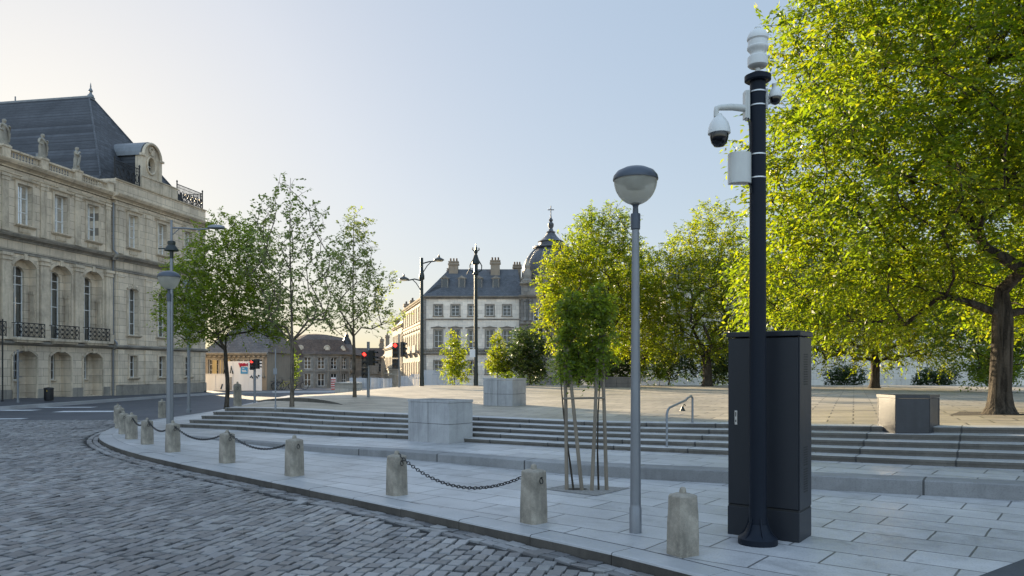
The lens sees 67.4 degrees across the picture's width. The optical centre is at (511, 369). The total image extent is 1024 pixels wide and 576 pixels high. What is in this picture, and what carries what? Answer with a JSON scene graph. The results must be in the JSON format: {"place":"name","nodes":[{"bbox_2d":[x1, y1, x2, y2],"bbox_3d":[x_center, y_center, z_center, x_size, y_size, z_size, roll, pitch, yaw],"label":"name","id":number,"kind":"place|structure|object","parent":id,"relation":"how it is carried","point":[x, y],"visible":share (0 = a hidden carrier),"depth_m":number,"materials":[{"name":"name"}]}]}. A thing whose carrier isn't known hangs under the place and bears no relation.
{"place":"outdoors","nodes":[
{"label":"outdoors","id":0,"kind":"place"},
{"bbox_2d":[0,390,334,410],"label":"pavement","id":1,"kind":"structure","parent":0,"point":[12,404],"depth_m":41.53,"materials":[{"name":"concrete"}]},
{"bbox_2d":[1,319,3,401],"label":"thin post","id":2,"kind":"object","parent":1,"relation":"on","point":[2,400],"visible":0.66,"depth_m":36.57,"materials":[{"name":"metal"}]},
{"bbox_2d":[14,350,19,402],"bbox_3d":[-23.345,0.336,36.300,0.384,2.527,0.144,0,0,0],"label":"thin post","id":3,"kind":"object","parent":1,"relation":"on","point":[17,400],"visible":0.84,"depth_m":36.28,"materials":[{"name":"metal"}]},
{"bbox_2d":[43,387,53,400],"bbox_3d":[-22.919,1.220,38.000,0.460,0.660,0.453,0,0,0],"label":"litter bin","id":4,"kind":"object","parent":1,"relation":"on","point":[48,393],"visible":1,"depth_m":37.84,"materials":[{"name":"metal"}]},
{"bbox_2d":[206,361,261,390],"bbox_3d":[-21.573,0.515,59.510,4.355,2.270,0.160,0,0,0],"label":"hoarding","id":5,"kind":"object","parent":1,"relation":"on","point":[241,372],"visible":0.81,"depth_m":59.52,"materials":[{"name":"white paint"}]},
{"bbox_2d":[0,420,653,575],"bbox_3d":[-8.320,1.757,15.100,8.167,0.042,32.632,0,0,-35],"label":"cobbled road","id":6,"kind":"structure","parent":0,"point":[72,503],"depth_m":8.36,"materials":[{"name":"stone"}]},
{"bbox_2d":[0,372,751,575],"bbox_3d":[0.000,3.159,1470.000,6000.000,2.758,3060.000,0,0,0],"label":"asphalt road","id":7,"kind":"structure","parent":0,"point":[144,409],"depth_m":34.86,"materials":[{"name":"asphalt"}]},
{"bbox_2d":[2,407,113,418],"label":"road markings","id":8,"kind":"object","parent":7,"relation":"on","point":[59,411],"visible":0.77,"depth_m":33.08,"materials":[{"name":"paint"}]},
{"bbox_2d":[0,83,213,399],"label":"ornate building","id":9,"kind":"structure","parent":7,"relation":"on","point":[82,257],"depth_m":45.39,"materials":[{"name":"stone"}]},
{"bbox_2d":[0,119,10,145],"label":"statue","id":10,"kind":"object","parent":9,"relation":"on","point":[5,133],"visible":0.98,"depth_m":38.11,"materials":[{"name":"stone"}]},
{"bbox_2d":[13,266,21,336],"bbox_3d":[-25.678,-3.490,39.569,0.173,3.680,0.940,0,0,10],"label":"window","id":11,"kind":"structure","parent":9,"relation":"in","point":[16,303],"depth_m":39.84,"materials":[{"name":"glass"}]},
{"bbox_2d":[18,185,27,224],"bbox_3d":[-25.375,-8.435,39.529,0.173,2.070,0.940,0,0,10],"label":"window","id":12,"kind":"structure","parent":9,"relation":"in","point":[22,190],"depth_m":39.71,"materials":[{"name":"white paint"}]},
{"bbox_2d":[36,134,48,158],"bbox_3d":[-24.821,-11.805,40.598,0.448,1.310,0.735,0,0,-4],"label":"statue","id":13,"kind":"object","parent":9,"relation":"on","point":[43,148],"visible":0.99,"depth_m":40.49,"materials":[{"name":"stone"}]},
{"bbox_2d":[51,272,57,338],"bbox_3d":[-25.242,-3.490,41.989,0.173,3.680,0.940,0,0,10],"label":"window","id":14,"kind":"structure","parent":9,"relation":"in","point":[53,307],"depth_m":42.27,"materials":[{"name":"glass"}]},
{"bbox_2d":[55,196,62,232],"bbox_3d":[-24.944,-8.435,41.956,0.173,2.070,0.940,0,0,10],"label":"window","id":15,"kind":"structure","parent":9,"relation":"in","point":[58,200],"depth_m":42.12,"materials":[{"name":"white paint"}]},
{"bbox_2d":[72,147,80,169],"bbox_3d":[-24.395,-11.805,43.057,0.447,1.310,0.734,0,0,-24],"label":"statue","id":16,"kind":"object","parent":9,"relation":"on","point":[76,160],"visible":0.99,"depth_m":42.89,"materials":[{"name":"stone"}]},
{"bbox_2d":[84,277,89,340],"bbox_3d":[-24.807,-3.490,44.411,0.173,3.680,0.940,0,0,10],"label":"window","id":17,"kind":"structure","parent":9,"relation":"in","point":[85,294],"depth_m":44.69,"materials":[{"name":"glass"}]},
{"bbox_2d":[88,205,94,240],"bbox_3d":[-24.507,-8.435,44.376,0.173,2.070,0.940,0,0,10],"label":"window","id":18,"kind":"structure","parent":9,"relation":"in","point":[91,210],"depth_m":44.60,"materials":[{"name":"white paint"}]},
{"bbox_2d":[129,289,133,334],"bbox_3d":[-23.703,-3.550,47.459,0.173,2.900,0.900,0,0,10],"label":"window","id":19,"kind":"structure","parent":9,"relation":"in","point":[130,292],"depth_m":47.75,"materials":[{"name":"white paint"}]},
{"bbox_2d":[129,215,134,247],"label":"window","id":20,"kind":"structure","parent":9,"relation":"in","point":[131,219],"depth_m":47.65,"materials":[{"name":"white paint"}]},
{"bbox_2d":[158,294,162,336],"bbox_3d":[-23.204,-3.550,50.269,0.173,2.900,0.900,0,0,10],"label":"window","id":21,"kind":"structure","parent":9,"relation":"in","point":[159,323],"depth_m":50.55,"materials":[{"name":"white paint"}]},
{"bbox_2d":[158,224,162,254],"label":"window","id":22,"kind":"structure","parent":9,"relation":"in","point":[160,227],"depth_m":50.47,"materials":[{"name":"white paint"}]},
{"bbox_2d":[183,280,190,412],"bbox_3d":[-12.344,-0.878,29.333,0.350,5.056,0.198,0,0,0],"label":"thin post","id":23,"kind":"object","parent":7,"relation":"on","point":[188,409],"visible":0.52,"depth_m":29.28,"materials":[{"name":"metal"}]},
{"bbox_2d":[205,322,289,389],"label":"brown house","id":24,"kind":"structure","parent":7,"relation":"on","point":[214,358],"depth_m":63.44,"materials":[{"name":"stone"}]},
{"bbox_2d":[288,341,303,387],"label":"terrace house","id":25,"kind":"structure","parent":7,"relation":"on","point":[300,358],"depth_m":117.82,"materials":[{"name":"grey stone"}]},
{"bbox_2d":[294,354,302,387],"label":"shrub","id":26,"kind":"object","parent":7,"relation":"on","point":[296,365],"visible":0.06,"depth_m":72.05,"materials":[{"name":"green plant"}]},
{"bbox_2d":[294,329,362,387],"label":"round fronted building","id":27,"kind":"structure","parent":7,"relation":"on","point":[326,358],"depth_m":133.00,"materials":[{"name":"grey stone"}]},
{"bbox_2d":[304,373,310,385],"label":"window","id":28,"kind":"structure","parent":27,"relation":"in","point":[307,376],"depth_m":131.32,"materials":[{"name":"white paint"}]},
{"bbox_2d":[334,382,361,392],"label":"wall","id":29,"kind":"structure","parent":7,"relation":"on","point":[341,387],"depth_m":54.90,"materials":[{"name":"concrete"}]},
{"bbox_2d":[357,342,384,386],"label":"terrace house","id":30,"kind":"structure","parent":7,"relation":"on","point":[375,370],"depth_m":158.00,"materials":[{"name":"grey stone"}]},
{"bbox_2d":[371,377,382,388],"bbox_3d":[-9.759,1.162,55.525,0.932,1.236,0.550,0,0,0],"label":"fence panel","id":31,"kind":"object","parent":7,"relation":"on","point":[375,383],"visible":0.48,"depth_m":55.50,"materials":[{"name":"white metal"}]},
{"bbox_2d":[379,333,389,386],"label":"house row","id":32,"kind":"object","parent":7,"relation":"on","point":[382,357],"visible":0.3,"depth_m":155.05,"materials":[{"name":"stone"}]},
{"bbox_2d":[383,318,399,387],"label":"house row","id":33,"kind":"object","parent":7,"relation":"on","point":[388,373],"visible":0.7,"depth_m":139.41,"materials":[{"name":"stone"}]},
{"bbox_2d":[391,298,414,386],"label":"house row","id":34,"kind":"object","parent":7,"relation":"on","point":[398,327],"visible":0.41,"depth_m":124.60,"materials":[{"name":"stone"}]},
{"bbox_2d":[400,285,441,385],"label":"house row","id":35,"kind":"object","parent":7,"relation":"on","point":[411,338],"visible":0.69,"depth_m":104.52,"materials":[{"name":"stone"}]},
{"bbox_2d":[99,395,750,575],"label":"kerb","id":36,"kind":"structure","parent":7,"relation":"on","point":[634,559],"depth_m":8.50,"materials":[{"name":"stone"}]},
{"bbox_2d":[424,369,437,384],"bbox_3d":[-5.715,0.885,54.025,1.090,1.790,0.550,0,0,0],"label":"fence panel","id":37,"kind":"object","parent":7,"relation":"on","point":[429,377],"visible":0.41,"depth_m":54.00,"materials":[{"name":"white metal"}]},
{"bbox_2d":[438,369,449,384],"bbox_3d":[-4.770,0.863,54.025,1.000,1.834,0.550,0,0,0],"label":"fence panel","id":38,"kind":"object","parent":7,"relation":"on","point":[442,378],"visible":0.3,"depth_m":54.00,"materials":[{"name":"white metal"}]},
{"bbox_2d":[423,257,521,384],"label":"corner house","id":39,"kind":"structure","parent":7,"relation":"on","point":[448,306],"depth_m":95.00,"materials":[{"name":"stone"}]},
{"bbox_2d":[435,330,441,347],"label":"window","id":40,"kind":"structure","parent":39,"relation":"in","point":[438,333],"depth_m":95.19,"materials":[{"name":"glass"}]},
{"bbox_2d":[469,330,473,347],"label":"window","id":41,"kind":"structure","parent":39,"relation":"in","point":[471,332],"depth_m":95.19,"materials":[{"name":"white paint"}]},
{"bbox_2d":[486,330,493,347],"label":"window","id":42,"kind":"structure","parent":39,"relation":"in","point":[489,333],"depth_m":95.19,"materials":[{"name":"glass"}]},
{"bbox_2d":[486,305,493,315],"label":"window","id":43,"kind":"structure","parent":39,"relation":"in","point":[489,308],"depth_m":95.19,"materials":[{"name":"glass"}]},
{"bbox_2d":[503,330,510,347],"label":"window","id":44,"kind":"structure","parent":39,"relation":"in","point":[506,334],"depth_m":95.19,"materials":[{"name":"white paint"}]},
{"bbox_2d":[503,305,510,315],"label":"window","id":45,"kind":"structure","parent":39,"relation":"in","point":[506,308],"depth_m":95.19,"materials":[{"name":"white paint"}]},
{"bbox_2d":[519,206,580,384],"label":"domed building","id":46,"kind":"structure","parent":7,"relation":"on","point":[527,296],"depth_m":94.20,"materials":[{"name":"grey stone"}]},
{"bbox_2d":[547,349,594,384],"bbox_3d":[4.710,-0.123,52.995,4.640,3.910,4.551,0,0,41],"label":"shrub","id":47,"kind":"object","parent":7,"relation":"on","point":[556,367],"visible":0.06,"depth_m":52.65,"materials":[{"name":"green plant"}]},
{"bbox_2d":[590,341,656,383],"bbox_3d":[7.033,-0.256,51.962,5.769,4.176,4.475,0,0,0],"label":"shrub","id":48,"kind":"object","parent":7,"relation":"on","point":[622,369],"visible":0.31,"depth_m":51.07,"materials":[{"name":"green plant"}]},
{"bbox_2d":[640,332,699,384],"bbox_3d":[10.877,-0.475,53.927,5.285,4.616,4.788,0,0,0],"label":"shrub","id":49,"kind":"object","parent":7,"relation":"on","point":[670,371],"visible":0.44,"depth_m":53.38,"materials":[{"name":"green plant"}]},
{"bbox_2d":[684,332,727,384],"bbox_3d":[14.587,-0.299,53.003,5.291,4.862,4.391,0,0,0],"label":"shrub","id":50,"kind":"object","parent":7,"relation":"on","point":[718,370],"visible":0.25,"depth_m":52.40,"materials":[{"name":"green plant"}]},
{"bbox_2d":[641,259,1023,384],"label":"long stone building","id":51,"kind":"structure","parent":7,"relation":"on","point":[895,379],"depth_m":64.00,"materials":[{"name":"stone"}]},
{"bbox_2d":[817,361,869,384],"bbox_3d":[24.782,0.609,57.002,3.877,2.446,3.195,0,0,0],"label":"shrub","id":52,"kind":"object","parent":7,"relation":"on","point":[840,377],"visible":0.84,"depth_m":56.64,"materials":[{"name":"green plant"}]},
{"bbox_2d":[909,361,964,384],"bbox_3d":[31.021,0.726,55.858,3.953,2.702,3.068,0,0,0],"label":"shrub","id":53,"kind":"object","parent":7,"relation":"on","point":[932,379],"visible":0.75,"depth_m":55.65,"materials":[{"name":"green plant"}]},
{"bbox_2d":[966,344,1022,384],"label":"shrub","id":54,"kind":"object","parent":7,"relation":"on","point":[1013,378],"visible":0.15,"depth_m":49.75,"materials":[{"name":"green plant"}]},
{"bbox_2d":[0,0,1022,366],"label":"sky","id":55,"kind":"structure","parent":0,"point":[453,126],"materials":[{"name":"blue"}]},
{"bbox_2d":[113,395,1023,575],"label":"pavement","id":56,"kind":"structure","parent":0,"point":[867,534],"depth_m":8.72,"materials":[{"name":"stone"}]},
{"bbox_2d":[115,406,123,428],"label":"stone bollard","id":57,"kind":"object","parent":56,"relation":"on","point":[118,410],"visible":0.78,"depth_m":21.40,"materials":[{"name":"beige stone"}]},
{"bbox_2d":[119,411,128,433],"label":"stone bollard","id":58,"kind":"object","parent":56,"relation":"on","point":[122,417],"visible":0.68,"depth_m":19.49,"materials":[{"name":"beige stone"}]},
{"bbox_2d":[125,412,137,439],"bbox_3d":[-8.996,1.341,18.161,0.242,0.643,0.252,0,0,-38],"label":"stone bollard","id":59,"kind":"object","parent":56,"relation":"on","point":[131,429],"visible":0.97,"depth_m":18.07,"materials":[{"name":"grey stone"}]},
{"bbox_2d":[141,418,153,444],"bbox_3d":[-8.036,1.365,16.920,0.230,0.594,0.241,0,0,-39],"label":"stone bollard","id":60,"kind":"object","parent":56,"relation":"on","point":[147,434],"visible":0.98,"depth_m":16.84,"materials":[{"name":"grey stone"}]},
{"bbox_2d":[158,399,165,417],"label":"stone bollard","id":61,"kind":"object","parent":56,"relation":"on","point":[161,408],"visible":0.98,"depth_m":26.12,"materials":[{"name":"beige stone"}]},
{"bbox_2d":[157,271,180,423],"bbox_3d":[-7.132,-0.200,15.968,0.456,3.699,0.456,0,0,-40],"label":"street lamp","id":62,"kind":"object","parent":56,"relation":"on","point":[168,280],"visible":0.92,"depth_m":15.93,"materials":[{"name":"metal"}]},
{"bbox_2d":[165,420,180,452],"bbox_3d":[-6.776,1.341,15.345,0.241,0.642,0.252,0,0,-44],"label":"stone bollard","id":63,"kind":"object","parent":56,"relation":"on","point":[172,439],"visible":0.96,"depth_m":15.26,"materials":[{"name":"grey stone"}]},
{"bbox_2d":[158,220,224,419],"bbox_3d":[-8.880,-1.243,21.300,1.847,5.786,0.380,0,0,0],"label":"street light","id":64,"kind":"object","parent":56,"relation":"on","point":[171,247],"visible":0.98,"depth_m":21.27,"materials":[{"name":"green paint"}]},
{"bbox_2d":[219,430,235,463],"bbox_3d":[-5.026,1.364,13.558,0.240,0.594,0.229,0,0,45],"label":"stone bollard","id":65,"kind":"object","parent":56,"relation":"on","point":[226,448],"visible":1,"depth_m":13.48,"materials":[{"name":"grey stone"}]},
{"bbox_2d":[229,432,284,449],"bbox_3d":[-4.204,1.218,12.745,2.285,0.232,0.039,0,0,45],"label":"chain","id":66,"kind":"object","parent":65,"relation":"hanging from","point":[241,442],"visible":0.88,"depth_m":12.82,"materials":[{"name":"black metal"}]},
{"bbox_2d":[249,359,261,402],"bbox_3d":[-11.868,0.585,35.592,0.550,2.130,0.352,0,0,0],"label":"traffic light","id":67,"kind":"object","parent":56,"relation":"on","point":[255,364],"visible":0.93,"depth_m":35.62,"materials":[{"name":"metal"}]},
{"bbox_2d":[284,435,303,476],"bbox_3d":[-3.376,1.341,11.924,0.253,0.643,0.242,0,0,44],"label":"stone bollard","id":68,"kind":"object","parent":56,"relation":"on","point":[294,456],"visible":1,"depth_m":11.84,"materials":[{"name":"grey stone"}]},
{"bbox_2d":[386,450,407,495],"bbox_3d":[-1.511,1.364,10.099,0.229,0.594,0.239,0,0,-44],"label":"stone bollard","id":69,"kind":"object","parent":56,"relation":"on","point":[396,476],"visible":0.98,"depth_m":10.02,"materials":[{"name":"grey stone"}]},
{"bbox_2d":[398,453,520,489],"bbox_3d":[-0.640,1.263,9.193,0.039,0.322,2.484,0,0,-44],"label":"chain","id":70,"kind":"object","parent":69,"relation":"hanging from","point":[476,487],"visible":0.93,"depth_m":9.13,"materials":[{"name":"black metal"}]},
{"bbox_2d":[408,398,472,443],"bbox_3d":[-1.506,1.140,16.104,1.204,1.020,0.729,0,0,39],"label":"stone planter","id":71,"kind":"object","parent":56,"relation":"on","point":[440,420],"visible":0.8,"depth_m":15.78,"materials":[{"name":"granite"},{"name":"dark soil"}]},
{"bbox_2d":[437,329,473,384],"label":"sapling","id":72,"kind":"object","parent":56,"relation":"on","point":[452,366],"visible":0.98,"depth_m":48.37,"materials":[{"name":"green plant"}]},
{"bbox_2d":[481,327,512,377],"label":"sapling","id":73,"kind":"object","parent":56,"relation":"on","point":[496,364],"visible":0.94,"depth_m":48.28,"materials":[{"name":"green plant"}]},
{"bbox_2d":[492,323,554,384],"bbox_3d":[0.777,-0.496,48.953,4.092,4.857,3.621,0,0,15],"label":"shrub","id":74,"kind":"object","parent":56,"relation":"on","point":[527,358],"visible":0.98,"depth_m":48.45,"materials":[{"name":"green plant"}]},
{"bbox_2d":[520,464,546,524],"bbox_3d":[0.242,1.341,8.296,0.268,0.643,0.269,0,0,-42],"label":"stone bollard","id":75,"kind":"object","parent":56,"relation":"on","point":[533,503],"visible":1,"depth_m":8.19,"materials":[{"name":"grey stone"}]},
{"bbox_2d":[547,484,626,495],"bbox_3d":[1.042,1.643,10.593,0.893,0.001,0.863,0,0,41],"label":"tree pit","id":76,"kind":"object","parent":56,"relation":"on","point":[596,492],"visible":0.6,"depth_m":10.50,"materials":[{"name":"soil"}]},
{"bbox_2d":[546,286,594,488],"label":"staked tree","id":77,"kind":"object","parent":76,"relation":"on","point":[569,308],"visible":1,"depth_m":10.45,"materials":[{"name":"green plant"}]},
{"bbox_2d":[563,340,608,490],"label":"tree stakes","id":78,"kind":"object","parent":76,"relation":"on","point":[572,398],"visible":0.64,"depth_m":10.45,"materials":[{"name":"brown wood"}]},
{"bbox_2d":[575,281,624,489],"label":"staked tree","id":79,"kind":"object","parent":76,"relation":"on","point":[599,310],"visible":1,"depth_m":10.44,"materials":[{"name":"green plant"}]},
{"bbox_2d":[180,407,1023,469],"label":"steps","id":80,"kind":"structure","parent":56,"relation":"on","point":[989,446],"depth_m":14.36,"materials":[{"name":"stone"}]},
{"bbox_2d":[273,349,276,409],"bbox_3d":[-6.360,0.267,20.651,0.100,1.635,0.067,0,0,0],"label":"thin post","id":81,"kind":"object","parent":80,"relation":"on","point":[275,373],"visible":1,"depth_m":20.64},
{"bbox_2d":[876,394,939,433],"bbox_3d":[6.773,0.942,12.999,0.999,1.017,0.583,0,0,14],"label":"stone planter","id":82,"kind":"object","parent":80,"relation":"on","point":[908,413],"visible":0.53,"depth_m":12.79,"materials":[{"name":"stone"}]},
{"bbox_2d":[180,427,1023,500],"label":"terrace","id":83,"kind":"structure","parent":56,"relation":"on","point":[982,483],"depth_m":11.91,"materials":[{"name":"stone"}]},
{"bbox_2d":[666,395,693,446],"bbox_3d":[3.149,0.989,14.375,0.100,0.982,1.558,0,0,31],"label":"handrail","id":84,"kind":"object","parent":83,"relation":"on","point":[692,407],"visible":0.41,"depth_m":14.32,"materials":[{"name":"metal"}]},
{"bbox_2d":[613,165,657,533],"bbox_3d":[1.248,-0.200,7.760,0.456,3.699,0.456,0,0,0],"label":"street lamp","id":85,"kind":"object","parent":56,"relation":"on","point":[635,186],"visible":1,"depth_m":7.71,"materials":[{"name":"metal"}]},
{"bbox_2d":[598,240,679,376],"bbox_3d":[7.672,-3.279,48.043,6.302,9.430,6.028,0,0,0],"label":"plaza tree","id":86,"kind":"object","parent":56,"relation":"on","point":[627,353],"visible":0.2,"depth_m":47.18,"materials":[{"name":"green plant"}]},
{"bbox_2d":[667,487,698,558],"bbox_3d":[1.528,1.356,6.854,0.241,0.613,0.231,0,0,-30],"label":"stone bollard","id":87,"kind":"object","parent":56,"relation":"on","point":[682,529],"visible":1,"depth_m":6.76,"materials":[{"name":"grey stone"}]},
{"bbox_2d":[708,26,781,547],"bbox_3d":[2.197,-0.795,7.270,0.713,4.891,0.364,0,0,0],"label":"camera mast","id":88,"kind":"object","parent":56,"relation":"on","point":[747,167],"visible":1,"depth_m":7.20,"materials":[{"name":"black metal"}]},
{"bbox_2d":[726,330,812,542],"bbox_3d":[2.566,0.640,7.661,0.724,2.020,0.446,0,0,36],"label":"utility cabinet","id":89,"kind":"object","parent":56,"relation":"on","point":[788,379],"visible":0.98,"depth_m":7.43,"materials":[{"name":"metal"}]},
{"bbox_2d":[980,559,1023,575],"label":"asphalt patch","id":90,"kind":"object","parent":56,"relation":"on","point":[1015,568],"visible":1,"depth_m":6.28,"materials":[{"name":"asphalt"}]},
{"bbox_2d":[237,385,1023,425],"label":"plaza","id":91,"kind":"structure","parent":0,"point":[843,404],"depth_m":23.74,"materials":[{"name":"stone"}]},
{"bbox_2d":[143,206,309,407],"bbox_3d":[-8.842,-1.905,23.803,5.101,6.305,3.890,0,0,0],"label":"street tree","id":92,"kind":"object","parent":91,"relation":"on","point":[210,284],"visible":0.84,"depth_m":23.41,"materials":[{"name":"green plant"}]},
{"bbox_2d":[233,382,241,405],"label":"stone bollard","id":93,"kind":"object","parent":91,"relation":"on","point":[237,395],"visible":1,"depth_m":24.72,"materials":[{"name":"beige stone"}]},
{"bbox_2d":[225,172,353,406],"bbox_3d":[-6.357,-2.229,22.223,3.114,6.780,3.278,0,0,41],"label":"street tree","id":94,"kind":"object","parent":91,"relation":"on","point":[268,292],"visible":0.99,"depth_m":22.07,"materials":[{"name":"green plant"}]},
{"bbox_2d":[257,397,372,404],"bbox_3d":[-7.495,1.146,28.492,2.017,0.368,11.930,0,0,-33],"label":"plaza step","id":95,"kind":"object","parent":91,"relation":"on","point":[341,401],"visible":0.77,"depth_m":25.53,"materials":[{"name":"stone"}]},
{"bbox_2d":[300,205,413,396],"bbox_3d":[-5.767,-2.482,29.112,4.163,7.228,3.631,0,0,0],"label":"street tree","id":96,"kind":"object","parent":91,"relation":"on","point":[374,303],"visible":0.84,"depth_m":28.85,"materials":[{"name":"green plant"}]},
{"bbox_2d":[362,342,377,396],"bbox_3d":[-5.298,0.006,28.646,0.615,2.070,0.371,0,0,0],"label":"traffic light","id":97,"kind":"object","parent":91,"relation":"on","point":[368,358],"visible":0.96,"depth_m":28.61,"materials":[{"name":"metal"}]},
{"bbox_2d":[392,334,406,386],"bbox_3d":[-6.416,-0.493,43.955,0.862,3.047,0.389,0,0,-8],"label":"traffic light","id":98,"kind":"object","parent":91,"relation":"on","point":[398,350],"visible":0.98,"depth_m":43.89,"materials":[{"name":"metal"}]},
{"bbox_2d":[399,255,443,385],"bbox_3d":[-5.306,-2.868,45.000,2.682,7.689,0.620,0,0,0],"label":"street light","id":99,"kind":"object","parent":91,"relation":"on","point":[421,279],"visible":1,"depth_m":44.91,"materials":[{"name":"green paint"}]},
{"bbox_2d":[466,243,481,385],"bbox_3d":[-2.247,-3.249,45.542,0.797,8.442,0.594,0,0,27],"label":"ornate mast","id":100,"kind":"object","parent":91,"relation":"on","point":[475,262],"visible":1,"depth_m":45.41,"materials":[{"name":"metal"}]},
{"bbox_2d":[483,378,525,405],"bbox_3d":[-0.212,0.745,22.767,0.992,0.960,0.870,0,0,28],"label":"stone planter","id":101,"kind":"object","parent":91,"relation":"on","point":[504,391],"visible":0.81,"depth_m":22.42,"materials":[{"name":"stone"}]},
{"bbox_2d":[529,224,608,386],"bbox_3d":[3.136,-3.447,41.977,4.439,9.043,4.658,0,0,0],"label":"plaza tree","id":102,"kind":"object","parent":91,"relation":"on","point":[553,290],"visible":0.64,"depth_m":41.45,"materials":[{"name":"green plant"}]},
{"bbox_2d":[549,199,656,376],"bbox_3d":[5.309,-4.356,44.551,6.253,10.821,5.961,0,0,0],"label":"plaza tree","id":103,"kind":"object","parent":91,"relation":"on","point":[620,252],"visible":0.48,"depth_m":43.68,"materials":[{"name":"green plant"}]},
{"bbox_2d":[593,377,630,387],"bbox_3d":[5.736,0.783,42.386,2.563,0.710,1.725,0,0,2],"label":"stone planter","id":104,"kind":"object","parent":91,"relation":"on","point":[617,382],"visible":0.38,"depth_m":41.53,"materials":[{"name":"stone"}]},
{"bbox_2d":[653,363,666,384],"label":"sapling","id":105,"kind":"object","parent":91,"relation":"on","point":[657,372],"visible":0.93,"depth_m":47.97,"materials":[{"name":"green plant"}]},
{"bbox_2d":[627,196,798,385],"bbox_3d":[11.681,-4.502,44.055,8.874,11.135,8.568,0,0,43],"label":"plaza tree","id":106,"kind":"object","parent":91,"relation":"on","point":[696,292],"visible":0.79,"depth_m":43.30,"materials":[{"name":"green plant"}]},
{"bbox_2d":[713,0,1023,414],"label":"plaza tree","id":107,"kind":"object","parent":91,"relation":"on","point":[982,26],"visible":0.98,"depth_m":14.97,"materials":[{"name":"green plant"}]},
{"bbox_2d":[766,207,986,387],"bbox_3d":[18.759,-3.780,40.218,12.753,9.723,8.730,0,0,0],"label":"plaza tree","id":108,"kind":"object","parent":91,"relation":"on","point":[874,375],"visible":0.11,"depth_m":39.45,"materials":[{"name":"green plant"}]},
{"bbox_2d":[905,142,1023,392],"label":"plaza tree","id":109,"kind":"object","parent":91,"relation":"on","point":[1016,352],"visible":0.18,"depth_m":33.55,"materials":[{"name":"green plant"}]},
{"bbox_2d":[951,411,1023,414],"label":"tree pit","id":110,"kind":"object","parent":91,"relation":"on","point":[967,413],"visible":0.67,"depth_m":15.80,"materials":[{"name":"soil"}]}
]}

